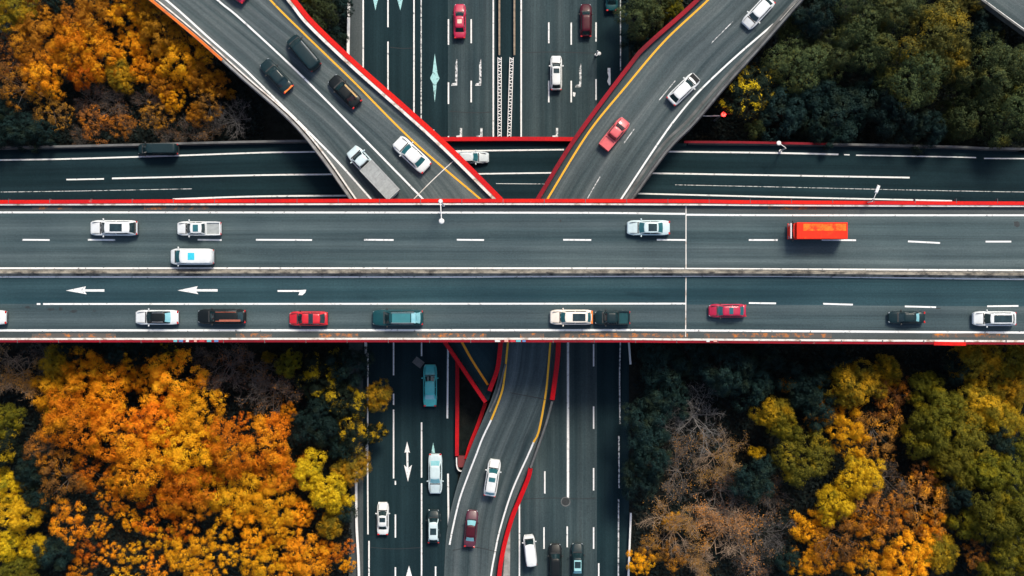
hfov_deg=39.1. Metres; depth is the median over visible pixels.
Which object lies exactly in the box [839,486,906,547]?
autumn tree
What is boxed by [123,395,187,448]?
autumn tree
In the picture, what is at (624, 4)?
evergreen tree
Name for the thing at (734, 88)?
evergreen tree
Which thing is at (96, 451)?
autumn tree
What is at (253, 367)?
bare tree
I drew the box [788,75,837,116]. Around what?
evergreen tree
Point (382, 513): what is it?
car
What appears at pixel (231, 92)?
autumn tree
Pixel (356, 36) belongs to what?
shoulder
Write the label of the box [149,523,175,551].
autumn tree
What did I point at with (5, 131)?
evergreen tree
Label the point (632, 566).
autumn tree
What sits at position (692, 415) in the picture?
bare tree
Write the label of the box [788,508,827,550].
autumn tree
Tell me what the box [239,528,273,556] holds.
autumn tree
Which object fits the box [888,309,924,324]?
car
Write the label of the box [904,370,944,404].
evergreen tree
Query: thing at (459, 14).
car
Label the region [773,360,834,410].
evergreen tree
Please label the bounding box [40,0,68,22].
evergreen tree
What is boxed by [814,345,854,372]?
evergreen tree
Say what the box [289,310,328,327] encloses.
car
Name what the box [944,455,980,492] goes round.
evergreen tree
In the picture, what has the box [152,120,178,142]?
bare tree
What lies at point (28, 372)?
withered tree
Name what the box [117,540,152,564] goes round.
autumn tree
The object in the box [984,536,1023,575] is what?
evergreen tree
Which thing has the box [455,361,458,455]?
guard rail
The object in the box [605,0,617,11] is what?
car
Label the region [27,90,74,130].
autumn tree
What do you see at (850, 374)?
broadleaf tree
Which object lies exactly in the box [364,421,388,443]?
autumn tree
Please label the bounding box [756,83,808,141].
evergreen tree
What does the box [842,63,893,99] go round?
evergreen tree
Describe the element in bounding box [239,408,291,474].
autumn tree
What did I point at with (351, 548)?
autumn tree
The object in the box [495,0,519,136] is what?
median strip
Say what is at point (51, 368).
broadleaf tree
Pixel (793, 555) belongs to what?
evergreen tree
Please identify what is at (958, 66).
evergreen tree
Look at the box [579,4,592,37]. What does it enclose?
car
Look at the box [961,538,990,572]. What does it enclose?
autumn tree
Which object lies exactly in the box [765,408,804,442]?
broadleaf tree
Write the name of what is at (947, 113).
evergreen tree
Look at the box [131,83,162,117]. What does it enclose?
bare tree
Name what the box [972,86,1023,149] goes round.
evergreen tree
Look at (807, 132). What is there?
evergreen tree
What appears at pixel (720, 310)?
car
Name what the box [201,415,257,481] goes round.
autumn tree
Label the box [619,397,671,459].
evergreen tree
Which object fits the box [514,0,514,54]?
guard rail
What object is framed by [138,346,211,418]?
autumn tree
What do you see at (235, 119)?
bare tree
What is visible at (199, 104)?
autumn tree
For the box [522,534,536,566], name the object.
van
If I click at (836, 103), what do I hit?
evergreen tree
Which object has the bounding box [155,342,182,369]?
evergreen tree
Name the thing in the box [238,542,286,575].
autumn tree
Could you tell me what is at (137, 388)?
autumn tree
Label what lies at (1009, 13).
corner viaduct
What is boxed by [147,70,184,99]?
autumn tree
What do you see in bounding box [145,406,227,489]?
autumn tree
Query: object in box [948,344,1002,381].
broadleaf tree
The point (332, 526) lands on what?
broadleaf tree
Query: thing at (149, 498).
autumn tree
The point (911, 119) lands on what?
evergreen tree
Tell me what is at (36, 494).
evergreen tree
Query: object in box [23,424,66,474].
autumn tree
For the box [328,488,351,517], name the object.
autumn tree
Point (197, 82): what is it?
autumn tree
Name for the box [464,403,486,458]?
guard rail
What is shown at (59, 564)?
evergreen tree
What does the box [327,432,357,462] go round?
evergreen tree
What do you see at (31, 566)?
evergreen tree
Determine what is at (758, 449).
autumn tree
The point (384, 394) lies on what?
broadleaf tree
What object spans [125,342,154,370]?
evergreen tree
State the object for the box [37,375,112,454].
autumn tree
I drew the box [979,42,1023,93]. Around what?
evergreen tree
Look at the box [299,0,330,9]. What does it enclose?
evergreen tree
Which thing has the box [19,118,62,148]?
evergreen tree
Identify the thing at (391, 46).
southbound road
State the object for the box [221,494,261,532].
autumn tree
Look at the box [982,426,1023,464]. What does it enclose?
evergreen tree
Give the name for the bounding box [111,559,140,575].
autumn tree
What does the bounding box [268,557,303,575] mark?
autumn tree
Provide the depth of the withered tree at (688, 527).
159.51 m
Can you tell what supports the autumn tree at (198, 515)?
on the ground
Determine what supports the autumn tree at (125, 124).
on the ground
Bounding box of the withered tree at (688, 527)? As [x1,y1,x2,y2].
[637,495,709,559]
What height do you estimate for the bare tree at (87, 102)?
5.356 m
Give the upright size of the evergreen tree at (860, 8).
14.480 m
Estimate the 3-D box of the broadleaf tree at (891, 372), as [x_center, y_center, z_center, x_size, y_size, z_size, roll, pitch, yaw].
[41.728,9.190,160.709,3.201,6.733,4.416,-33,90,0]
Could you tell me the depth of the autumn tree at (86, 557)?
160.25 m
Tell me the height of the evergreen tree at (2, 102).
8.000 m
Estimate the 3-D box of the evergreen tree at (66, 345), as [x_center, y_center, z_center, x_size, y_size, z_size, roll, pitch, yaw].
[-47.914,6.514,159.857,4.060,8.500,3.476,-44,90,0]
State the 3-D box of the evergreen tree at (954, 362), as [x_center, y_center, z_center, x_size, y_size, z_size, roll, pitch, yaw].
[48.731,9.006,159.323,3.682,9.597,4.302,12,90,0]
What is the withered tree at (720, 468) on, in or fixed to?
on the ground
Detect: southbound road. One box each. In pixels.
[362,0,420,117]
[363,342,457,575]
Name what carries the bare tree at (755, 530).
on the ground
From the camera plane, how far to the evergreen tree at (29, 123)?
157.25 m
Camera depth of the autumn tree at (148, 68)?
159.32 m
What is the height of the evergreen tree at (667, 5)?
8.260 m
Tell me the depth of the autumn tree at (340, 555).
159.47 m
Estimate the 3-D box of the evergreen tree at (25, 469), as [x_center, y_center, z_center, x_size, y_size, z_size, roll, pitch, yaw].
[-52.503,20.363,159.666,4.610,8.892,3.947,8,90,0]
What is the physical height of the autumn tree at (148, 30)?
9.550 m
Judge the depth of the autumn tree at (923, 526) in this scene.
157.92 m
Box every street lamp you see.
[438,199,444,223]
[777,141,785,152]
[867,185,879,202]
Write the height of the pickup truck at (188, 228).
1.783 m
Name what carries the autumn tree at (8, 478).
on the ground
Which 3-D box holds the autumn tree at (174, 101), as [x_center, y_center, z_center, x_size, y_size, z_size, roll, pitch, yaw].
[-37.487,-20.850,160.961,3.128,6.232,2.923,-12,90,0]
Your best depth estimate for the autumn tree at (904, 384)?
158.93 m
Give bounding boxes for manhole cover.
[561,497,569,505]
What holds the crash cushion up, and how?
on the gore verge
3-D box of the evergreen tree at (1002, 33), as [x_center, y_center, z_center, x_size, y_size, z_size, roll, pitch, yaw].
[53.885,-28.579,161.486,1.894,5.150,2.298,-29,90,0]
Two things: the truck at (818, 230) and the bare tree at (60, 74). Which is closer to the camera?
the truck at (818, 230)
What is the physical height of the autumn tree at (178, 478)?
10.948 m
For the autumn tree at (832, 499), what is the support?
on the ground
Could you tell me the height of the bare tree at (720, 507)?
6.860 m
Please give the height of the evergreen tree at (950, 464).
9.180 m
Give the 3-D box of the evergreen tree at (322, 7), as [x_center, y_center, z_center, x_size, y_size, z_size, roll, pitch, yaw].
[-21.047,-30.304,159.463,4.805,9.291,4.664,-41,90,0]
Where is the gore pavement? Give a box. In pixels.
[503,534,509,575]
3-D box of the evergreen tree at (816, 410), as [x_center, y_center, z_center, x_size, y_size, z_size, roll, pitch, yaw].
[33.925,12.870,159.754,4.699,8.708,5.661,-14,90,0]
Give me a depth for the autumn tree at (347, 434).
157.47 m
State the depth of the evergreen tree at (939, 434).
155.69 m
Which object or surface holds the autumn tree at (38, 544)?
on the ground
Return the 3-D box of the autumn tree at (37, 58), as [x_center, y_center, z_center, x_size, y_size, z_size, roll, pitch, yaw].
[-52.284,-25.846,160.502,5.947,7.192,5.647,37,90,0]
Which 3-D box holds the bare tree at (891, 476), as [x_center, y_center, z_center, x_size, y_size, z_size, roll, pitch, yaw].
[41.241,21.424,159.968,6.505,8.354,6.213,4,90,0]
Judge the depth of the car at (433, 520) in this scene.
162.69 m
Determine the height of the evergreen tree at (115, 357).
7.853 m
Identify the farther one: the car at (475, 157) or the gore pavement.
the gore pavement
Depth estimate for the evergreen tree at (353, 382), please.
156.57 m
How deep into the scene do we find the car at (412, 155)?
153.52 m
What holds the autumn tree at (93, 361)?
on the ground
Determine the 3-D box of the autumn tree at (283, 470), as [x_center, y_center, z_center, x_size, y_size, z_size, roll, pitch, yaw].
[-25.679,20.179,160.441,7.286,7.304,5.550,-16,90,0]
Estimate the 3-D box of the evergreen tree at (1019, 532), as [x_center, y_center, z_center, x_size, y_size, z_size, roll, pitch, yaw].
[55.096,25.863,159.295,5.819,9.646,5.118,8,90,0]
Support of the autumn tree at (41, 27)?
on the ground
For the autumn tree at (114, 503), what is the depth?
159.05 m
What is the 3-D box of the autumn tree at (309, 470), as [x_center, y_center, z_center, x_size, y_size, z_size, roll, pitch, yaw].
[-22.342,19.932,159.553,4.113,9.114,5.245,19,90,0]
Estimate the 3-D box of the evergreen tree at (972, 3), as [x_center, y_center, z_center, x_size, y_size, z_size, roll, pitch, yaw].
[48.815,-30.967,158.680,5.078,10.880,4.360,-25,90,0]
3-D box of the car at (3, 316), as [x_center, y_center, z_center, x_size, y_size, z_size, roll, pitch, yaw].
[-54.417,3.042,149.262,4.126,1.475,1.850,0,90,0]
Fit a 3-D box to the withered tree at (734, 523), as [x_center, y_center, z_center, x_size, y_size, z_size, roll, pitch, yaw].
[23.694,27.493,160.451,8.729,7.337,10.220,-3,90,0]
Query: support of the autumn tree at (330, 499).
on the ground
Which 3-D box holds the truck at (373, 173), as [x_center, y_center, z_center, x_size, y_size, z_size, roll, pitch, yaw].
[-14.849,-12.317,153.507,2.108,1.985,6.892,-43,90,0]
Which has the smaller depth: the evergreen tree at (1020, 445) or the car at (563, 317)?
the car at (563, 317)
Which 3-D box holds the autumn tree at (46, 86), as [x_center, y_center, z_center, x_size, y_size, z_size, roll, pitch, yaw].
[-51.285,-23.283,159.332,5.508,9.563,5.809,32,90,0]
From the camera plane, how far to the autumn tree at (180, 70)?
157.70 m
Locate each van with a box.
[138,142,178,155]
[171,247,214,266]
[287,34,321,71]
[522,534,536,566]
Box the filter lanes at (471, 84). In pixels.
[448,0,494,136]
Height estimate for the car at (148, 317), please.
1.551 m
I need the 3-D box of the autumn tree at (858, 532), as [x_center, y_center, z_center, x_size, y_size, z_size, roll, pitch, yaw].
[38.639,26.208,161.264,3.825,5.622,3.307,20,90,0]
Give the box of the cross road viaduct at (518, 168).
[0,137,1023,200]
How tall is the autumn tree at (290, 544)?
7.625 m
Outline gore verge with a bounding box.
[458,367,497,480]
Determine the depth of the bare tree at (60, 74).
161.27 m
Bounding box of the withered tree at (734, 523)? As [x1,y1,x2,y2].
[686,493,765,575]
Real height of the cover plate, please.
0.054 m
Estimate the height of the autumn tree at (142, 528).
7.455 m
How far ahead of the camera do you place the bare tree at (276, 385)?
159.32 m
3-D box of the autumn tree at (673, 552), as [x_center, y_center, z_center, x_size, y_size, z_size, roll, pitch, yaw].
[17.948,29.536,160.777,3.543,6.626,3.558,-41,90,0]
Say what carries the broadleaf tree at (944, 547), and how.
on the ground
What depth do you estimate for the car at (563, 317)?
148.68 m
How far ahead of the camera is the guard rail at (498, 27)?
163.17 m
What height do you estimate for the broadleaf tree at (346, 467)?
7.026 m
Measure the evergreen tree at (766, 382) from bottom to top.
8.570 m
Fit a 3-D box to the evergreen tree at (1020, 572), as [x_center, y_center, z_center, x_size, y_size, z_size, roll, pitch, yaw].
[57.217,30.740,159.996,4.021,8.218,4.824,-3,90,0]
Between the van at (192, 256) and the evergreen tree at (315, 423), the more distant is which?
the evergreen tree at (315, 423)
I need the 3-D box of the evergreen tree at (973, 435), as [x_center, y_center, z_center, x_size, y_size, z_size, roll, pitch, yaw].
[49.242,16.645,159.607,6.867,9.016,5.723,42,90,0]
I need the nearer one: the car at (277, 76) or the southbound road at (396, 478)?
the car at (277, 76)
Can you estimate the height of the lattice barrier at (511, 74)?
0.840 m
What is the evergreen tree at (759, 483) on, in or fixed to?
on the ground
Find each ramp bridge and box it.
[149,0,502,402]
[444,0,803,575]
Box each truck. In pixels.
[177,219,221,236]
[347,145,399,198]
[595,309,629,326]
[787,221,847,240]
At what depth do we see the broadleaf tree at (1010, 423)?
158.01 m
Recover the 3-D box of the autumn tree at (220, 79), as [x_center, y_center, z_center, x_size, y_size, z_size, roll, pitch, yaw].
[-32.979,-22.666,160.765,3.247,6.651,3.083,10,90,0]
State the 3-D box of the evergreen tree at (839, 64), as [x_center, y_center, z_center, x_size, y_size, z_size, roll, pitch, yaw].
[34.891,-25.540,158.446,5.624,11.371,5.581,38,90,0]
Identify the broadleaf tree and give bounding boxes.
[0,0,40,33]
[36,343,75,389]
[103,57,137,94]
[261,351,276,363]
[315,507,343,539]
[328,448,371,489]
[360,378,392,413]
[746,393,794,433]
[818,357,888,409]
[871,353,902,386]
[909,532,960,573]
[931,481,953,498]
[935,376,1004,432]
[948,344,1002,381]
[975,396,1023,438]
[977,345,1023,385]
[988,366,1023,408]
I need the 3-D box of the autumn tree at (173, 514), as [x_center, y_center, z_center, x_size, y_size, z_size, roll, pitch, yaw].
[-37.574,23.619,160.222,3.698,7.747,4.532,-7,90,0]
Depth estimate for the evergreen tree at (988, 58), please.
152.94 m
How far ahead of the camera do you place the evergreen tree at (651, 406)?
156.97 m
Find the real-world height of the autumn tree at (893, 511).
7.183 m
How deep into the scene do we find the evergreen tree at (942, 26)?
152.27 m
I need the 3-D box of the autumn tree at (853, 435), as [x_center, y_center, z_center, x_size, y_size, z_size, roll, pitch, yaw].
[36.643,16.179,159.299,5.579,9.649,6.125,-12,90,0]
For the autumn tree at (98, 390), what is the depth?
156.57 m
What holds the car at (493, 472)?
on the ramp bridge at (715, 47)
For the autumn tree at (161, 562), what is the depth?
158.63 m
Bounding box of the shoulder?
[349,0,362,575]
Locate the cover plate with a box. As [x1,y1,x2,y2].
[412,357,424,367]
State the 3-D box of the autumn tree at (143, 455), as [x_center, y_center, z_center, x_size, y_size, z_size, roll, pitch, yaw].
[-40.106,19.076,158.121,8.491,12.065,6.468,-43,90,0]
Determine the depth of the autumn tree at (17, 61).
158.34 m
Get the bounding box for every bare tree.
[16,342,54,377]
[59,53,85,83]
[68,124,95,144]
[72,80,107,114]
[91,86,132,124]
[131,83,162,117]
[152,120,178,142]
[174,113,202,141]
[187,346,219,371]
[192,107,224,141]
[198,342,249,400]
[213,98,250,140]
[232,348,278,398]
[235,369,304,429]
[648,428,713,503]
[656,382,728,457]
[690,466,751,527]
[725,498,797,558]
[731,550,773,575]
[758,475,793,515]
[856,452,910,508]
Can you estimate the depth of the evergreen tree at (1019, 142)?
158.98 m
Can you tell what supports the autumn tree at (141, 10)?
on the ground
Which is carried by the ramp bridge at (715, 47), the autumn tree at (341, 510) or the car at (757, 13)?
the car at (757, 13)
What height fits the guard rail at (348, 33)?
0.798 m
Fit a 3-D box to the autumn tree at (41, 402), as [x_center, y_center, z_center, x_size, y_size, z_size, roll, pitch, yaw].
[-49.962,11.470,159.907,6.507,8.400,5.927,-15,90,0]
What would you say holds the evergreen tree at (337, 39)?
on the ground
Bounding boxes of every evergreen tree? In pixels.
[0,97,16,125]
[0,114,24,148]
[0,402,27,441]
[0,425,25,472]
[0,551,33,575]
[2,111,48,153]
[13,455,53,489]
[13,558,41,575]
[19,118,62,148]
[22,482,54,516]
[31,531,77,571]
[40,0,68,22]
[57,342,97,362]
[98,342,135,365]
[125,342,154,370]
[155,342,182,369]
[274,347,302,378]
[290,391,339,448]
[294,346,343,406]
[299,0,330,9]
[301,0,338,31]
[320,376,368,421]
[324,26,349,49]
[325,346,374,387]
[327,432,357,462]
[331,503,358,523]
[333,0,354,19]
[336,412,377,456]
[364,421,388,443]
[612,0,665,43]
[618,452,662,511]
[619,27,648,51]
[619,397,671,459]
[620,0,636,12]
[627,432,672,485]
[636,343,693,401]
[638,379,691,423]
[647,0,674,18]
[658,0,683,22]
[689,343,756,398]
[714,64,776,120]
[727,453,777,504]
[729,352,774,412]
[743,118,765,140]
[755,26,836,96]
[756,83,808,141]
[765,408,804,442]
[767,427,836,488]
[772,544,802,575]
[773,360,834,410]
[775,13,798,39]
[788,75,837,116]
[789,0,845,43]
[797,383,839,431]
[799,116,840,151]
[802,80,879,143]
[809,27,861,84]
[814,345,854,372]
[830,0,888,44]
[831,14,899,73]
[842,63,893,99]
[861,0,922,43]
[861,87,919,144]
[871,42,953,113]
[884,0,927,25]
[893,0,975,78]
[900,400,950,460]
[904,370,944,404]
[905,108,947,155]
[916,385,969,440]
[920,37,972,95]
[927,444,970,478]
[930,414,989,464]
[933,97,978,145]
[936,350,973,387]
[940,480,973,517]
[941,0,984,26]
[941,506,984,539]
[942,77,1009,143]
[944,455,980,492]
[951,30,1023,104]
[955,0,1002,54]
[959,448,1015,491]
[963,488,1023,543]
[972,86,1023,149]
[972,559,1002,575]
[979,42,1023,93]
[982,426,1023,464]
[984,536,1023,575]
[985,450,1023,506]
[986,504,1023,545]
[990,26,1005,41]
[1008,120,1023,153]
[1008,431,1023,469]
[1013,75,1023,117]
[1015,546,1023,575]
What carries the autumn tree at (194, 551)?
on the ground
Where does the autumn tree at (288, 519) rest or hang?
on the ground
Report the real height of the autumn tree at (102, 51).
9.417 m
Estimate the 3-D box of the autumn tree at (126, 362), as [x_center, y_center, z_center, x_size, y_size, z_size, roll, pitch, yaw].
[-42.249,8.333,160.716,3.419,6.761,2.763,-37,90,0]
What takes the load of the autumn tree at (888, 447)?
on the ground
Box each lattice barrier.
[498,57,501,136]
[507,57,513,136]
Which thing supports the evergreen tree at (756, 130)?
on the ground
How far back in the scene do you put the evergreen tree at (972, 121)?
155.42 m
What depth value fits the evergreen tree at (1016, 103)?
158.10 m
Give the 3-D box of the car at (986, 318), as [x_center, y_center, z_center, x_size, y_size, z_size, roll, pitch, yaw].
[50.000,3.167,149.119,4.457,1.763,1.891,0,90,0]
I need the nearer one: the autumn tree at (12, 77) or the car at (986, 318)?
the car at (986, 318)
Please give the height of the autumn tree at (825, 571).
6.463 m
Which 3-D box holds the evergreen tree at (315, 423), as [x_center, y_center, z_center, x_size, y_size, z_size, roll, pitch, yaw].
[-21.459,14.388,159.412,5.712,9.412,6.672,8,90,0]
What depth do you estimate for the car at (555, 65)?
162.69 m
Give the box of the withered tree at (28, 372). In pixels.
[0,343,42,403]
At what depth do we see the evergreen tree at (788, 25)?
158.92 m
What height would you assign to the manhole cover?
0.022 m
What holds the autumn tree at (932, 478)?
on the ground
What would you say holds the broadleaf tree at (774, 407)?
on the ground
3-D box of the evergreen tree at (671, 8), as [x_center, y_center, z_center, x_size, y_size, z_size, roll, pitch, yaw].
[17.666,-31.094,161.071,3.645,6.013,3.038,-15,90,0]
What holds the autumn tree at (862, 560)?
on the ground
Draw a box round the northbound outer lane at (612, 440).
[597,0,628,575]
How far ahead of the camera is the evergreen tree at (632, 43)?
159.61 m
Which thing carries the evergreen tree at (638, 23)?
on the ground
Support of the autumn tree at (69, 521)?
on the ground
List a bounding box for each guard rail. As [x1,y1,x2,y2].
[347,6,349,54]
[355,471,359,575]
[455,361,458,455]
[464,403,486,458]
[498,0,499,54]
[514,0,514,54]
[627,513,631,575]
[628,342,630,363]
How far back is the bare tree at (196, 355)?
161.17 m
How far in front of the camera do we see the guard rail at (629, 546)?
163.18 m
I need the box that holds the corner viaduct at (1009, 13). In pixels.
[974,0,1023,36]
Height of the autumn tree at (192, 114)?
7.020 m
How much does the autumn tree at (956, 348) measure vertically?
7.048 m
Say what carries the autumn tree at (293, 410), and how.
on the ground
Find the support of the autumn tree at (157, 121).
on the ground
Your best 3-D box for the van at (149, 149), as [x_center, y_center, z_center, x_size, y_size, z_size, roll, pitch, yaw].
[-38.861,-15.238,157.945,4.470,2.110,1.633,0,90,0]
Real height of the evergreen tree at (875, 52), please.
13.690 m
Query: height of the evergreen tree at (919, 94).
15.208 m
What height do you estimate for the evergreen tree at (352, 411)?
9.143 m
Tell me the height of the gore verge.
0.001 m
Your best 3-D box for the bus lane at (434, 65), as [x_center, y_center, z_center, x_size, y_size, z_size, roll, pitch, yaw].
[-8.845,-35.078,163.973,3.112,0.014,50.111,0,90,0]
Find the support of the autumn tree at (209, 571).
on the ground
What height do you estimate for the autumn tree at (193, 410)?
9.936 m
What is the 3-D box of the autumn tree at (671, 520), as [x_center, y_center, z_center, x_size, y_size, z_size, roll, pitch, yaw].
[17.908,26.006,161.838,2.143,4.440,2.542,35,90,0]
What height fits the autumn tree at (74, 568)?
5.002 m
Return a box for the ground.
[0,0,1023,575]
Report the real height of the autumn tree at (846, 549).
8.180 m
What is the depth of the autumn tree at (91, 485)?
158.58 m
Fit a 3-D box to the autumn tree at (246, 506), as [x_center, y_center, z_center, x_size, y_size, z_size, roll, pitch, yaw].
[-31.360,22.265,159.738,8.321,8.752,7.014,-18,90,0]
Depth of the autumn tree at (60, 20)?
159.04 m
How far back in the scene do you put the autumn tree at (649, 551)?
160.14 m
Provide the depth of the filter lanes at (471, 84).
163.98 m
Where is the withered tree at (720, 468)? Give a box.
[692,422,748,491]
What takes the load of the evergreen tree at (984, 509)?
on the ground
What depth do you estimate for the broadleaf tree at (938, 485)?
159.78 m
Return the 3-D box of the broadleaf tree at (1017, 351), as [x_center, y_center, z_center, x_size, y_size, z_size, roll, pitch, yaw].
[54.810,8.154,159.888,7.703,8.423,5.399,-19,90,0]
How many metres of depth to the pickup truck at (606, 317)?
148.94 m
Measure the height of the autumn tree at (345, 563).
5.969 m
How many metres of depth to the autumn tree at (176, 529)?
158.91 m
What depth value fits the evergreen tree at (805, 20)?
154.77 m
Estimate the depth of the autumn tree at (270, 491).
158.44 m
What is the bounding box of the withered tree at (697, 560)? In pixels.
[679,535,717,575]
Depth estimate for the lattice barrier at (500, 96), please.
163.12 m
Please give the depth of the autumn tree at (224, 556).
158.90 m
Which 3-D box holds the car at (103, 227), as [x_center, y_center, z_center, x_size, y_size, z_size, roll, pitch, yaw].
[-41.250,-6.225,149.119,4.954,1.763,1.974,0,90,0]
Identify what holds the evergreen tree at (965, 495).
on the ground
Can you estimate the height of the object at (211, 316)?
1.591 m
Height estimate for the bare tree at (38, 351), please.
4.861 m
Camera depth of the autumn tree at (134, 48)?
159.37 m
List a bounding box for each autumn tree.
[0,31,28,82]
[0,61,45,112]
[0,466,26,504]
[0,492,45,532]
[0,527,30,563]
[8,4,60,65]
[17,532,47,559]
[20,30,68,83]
[21,55,69,99]
[23,0,53,17]
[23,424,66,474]
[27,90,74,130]
[27,366,83,414]
[35,449,92,515]
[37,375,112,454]
[47,18,95,73]
[48,499,87,545]
[51,0,91,44]
[60,346,112,393]
[66,58,107,91]
[66,558,92,575]
[67,23,125,83]
[70,454,113,493]
[70,537,104,567]
[74,103,113,143]
[75,0,126,43]
[84,361,131,421]
[84,397,143,464]
[85,514,113,538]
[95,485,131,515]
[97,540,121,567]
[104,462,133,497]
[106,0,153,30]
[109,114,140,140]
[111,432,182,503]
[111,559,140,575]
[112,24,161,65]
[114,506,141,532]
[116,352,143,379]
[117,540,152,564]
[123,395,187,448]
[124,362,160,393]
[128,482,162,515]
[129,55,167,85]
[131,510,160,534]
[132,0,171,37]
[138,7,189,65]
[138,98,175,130]
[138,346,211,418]
[139,549,174,575]
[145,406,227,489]
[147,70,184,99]
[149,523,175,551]
[155,34,213,88]
[155,484,187,519]
[157,463,226,512]
[158,87,185,114]
[162,517,199,542]
[163,386,228,444]
[163,532,209,575]
[179,55,225,92]
[180,499,212,533]
[184,103,207,127]
[189,86,224,121]
[191,459,263,521]
[193,559,220,575]
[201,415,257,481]
[203,71,230,98]
[206,516,235,550]
[206,541,240,574]
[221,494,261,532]
[223,88,236,100]
[231,411,255,430]
[235,470,299,528]
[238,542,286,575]
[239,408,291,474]
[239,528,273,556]
[251,447,310,498]
[260,500,298,550]
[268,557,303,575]
[275,527,318,567]
[280,401,296,422]
[283,498,315,526]
[289,542,331,575]
[291,447,327,492]
[307,472,355,515]
[316,539,343,566]
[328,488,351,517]
[339,557,356,572]
[342,538,354,554]
[626,549,655,575]
[634,534,663,569]
[657,538,690,573]
[662,511,679,529]
[747,446,765,459]
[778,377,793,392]
[786,547,821,575]
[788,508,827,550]
[802,416,820,431]
[806,544,843,575]
[809,507,868,568]
[815,484,856,529]
[819,389,850,424]
[824,407,871,460]
[832,450,887,500]
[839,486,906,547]
[841,511,878,537]
[843,535,899,575]
[848,398,904,461]
[864,377,913,419]
[879,527,935,575]
[880,493,912,533]
[887,471,957,541]
[907,460,941,497]
[913,509,945,543]
[949,344,978,363]
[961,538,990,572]
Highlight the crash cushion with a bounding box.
[456,455,465,471]
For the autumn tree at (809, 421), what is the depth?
160.83 m
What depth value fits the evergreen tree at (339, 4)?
160.09 m
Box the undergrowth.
[0,0,1023,575]
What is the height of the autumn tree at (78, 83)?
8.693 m
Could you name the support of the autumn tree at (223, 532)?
on the ground
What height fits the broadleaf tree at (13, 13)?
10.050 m
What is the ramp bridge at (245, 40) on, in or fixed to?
on the ground
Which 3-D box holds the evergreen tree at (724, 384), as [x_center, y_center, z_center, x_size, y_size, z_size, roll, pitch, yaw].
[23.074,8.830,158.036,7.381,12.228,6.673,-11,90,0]
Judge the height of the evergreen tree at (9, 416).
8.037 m
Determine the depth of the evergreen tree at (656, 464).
155.32 m
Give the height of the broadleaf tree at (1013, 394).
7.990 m
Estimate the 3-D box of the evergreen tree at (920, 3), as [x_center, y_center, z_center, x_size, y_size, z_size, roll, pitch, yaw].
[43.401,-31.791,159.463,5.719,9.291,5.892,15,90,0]
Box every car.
[0,310,7,324]
[91,218,138,236]
[136,308,179,325]
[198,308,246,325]
[260,58,293,93]
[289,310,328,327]
[328,74,361,108]
[373,308,423,327]
[375,502,389,534]
[393,136,431,173]
[421,364,437,406]
[426,509,440,542]
[427,453,443,493]
[452,4,466,38]
[457,150,488,164]
[464,509,478,547]
[484,458,500,496]
[548,543,562,575]
[549,56,563,90]
[550,308,592,326]
[570,542,584,575]
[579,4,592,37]
[598,117,629,151]
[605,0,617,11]
[627,218,669,236]
[666,73,699,105]
[708,302,745,318]
[742,0,775,29]
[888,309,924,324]
[972,310,1016,327]
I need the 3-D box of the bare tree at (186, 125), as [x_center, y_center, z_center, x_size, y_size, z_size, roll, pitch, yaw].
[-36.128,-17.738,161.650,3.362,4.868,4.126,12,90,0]
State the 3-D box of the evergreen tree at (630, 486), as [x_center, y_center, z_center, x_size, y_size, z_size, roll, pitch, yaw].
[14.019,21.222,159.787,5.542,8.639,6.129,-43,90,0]
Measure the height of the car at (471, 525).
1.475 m
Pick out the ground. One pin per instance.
(276, 124)
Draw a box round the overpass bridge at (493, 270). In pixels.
[0,199,1023,345]
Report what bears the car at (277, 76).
on the ramp bridge at (245, 40)
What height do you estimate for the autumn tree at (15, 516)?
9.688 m
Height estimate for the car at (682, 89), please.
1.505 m
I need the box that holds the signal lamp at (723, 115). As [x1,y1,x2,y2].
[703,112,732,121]
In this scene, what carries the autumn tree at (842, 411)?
on the ground
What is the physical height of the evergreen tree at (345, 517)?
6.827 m
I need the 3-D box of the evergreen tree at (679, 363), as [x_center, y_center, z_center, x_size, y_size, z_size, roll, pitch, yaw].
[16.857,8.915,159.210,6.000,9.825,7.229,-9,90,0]
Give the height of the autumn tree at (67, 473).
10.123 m
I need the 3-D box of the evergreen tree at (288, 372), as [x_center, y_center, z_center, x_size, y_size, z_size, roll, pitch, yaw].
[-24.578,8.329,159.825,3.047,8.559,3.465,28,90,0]
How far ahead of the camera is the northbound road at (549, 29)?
163.98 m
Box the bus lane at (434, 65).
[421,0,447,136]
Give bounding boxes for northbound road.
[498,342,598,575]
[520,0,596,136]
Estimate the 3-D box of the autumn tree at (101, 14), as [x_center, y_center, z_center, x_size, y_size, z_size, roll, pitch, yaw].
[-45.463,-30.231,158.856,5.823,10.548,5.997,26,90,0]
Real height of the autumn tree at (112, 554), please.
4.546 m
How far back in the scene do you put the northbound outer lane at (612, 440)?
163.98 m
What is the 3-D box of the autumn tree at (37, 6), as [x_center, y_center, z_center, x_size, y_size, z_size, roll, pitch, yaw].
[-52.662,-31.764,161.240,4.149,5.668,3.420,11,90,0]
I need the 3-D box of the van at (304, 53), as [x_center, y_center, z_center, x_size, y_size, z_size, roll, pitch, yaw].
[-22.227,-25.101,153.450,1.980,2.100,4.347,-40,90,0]

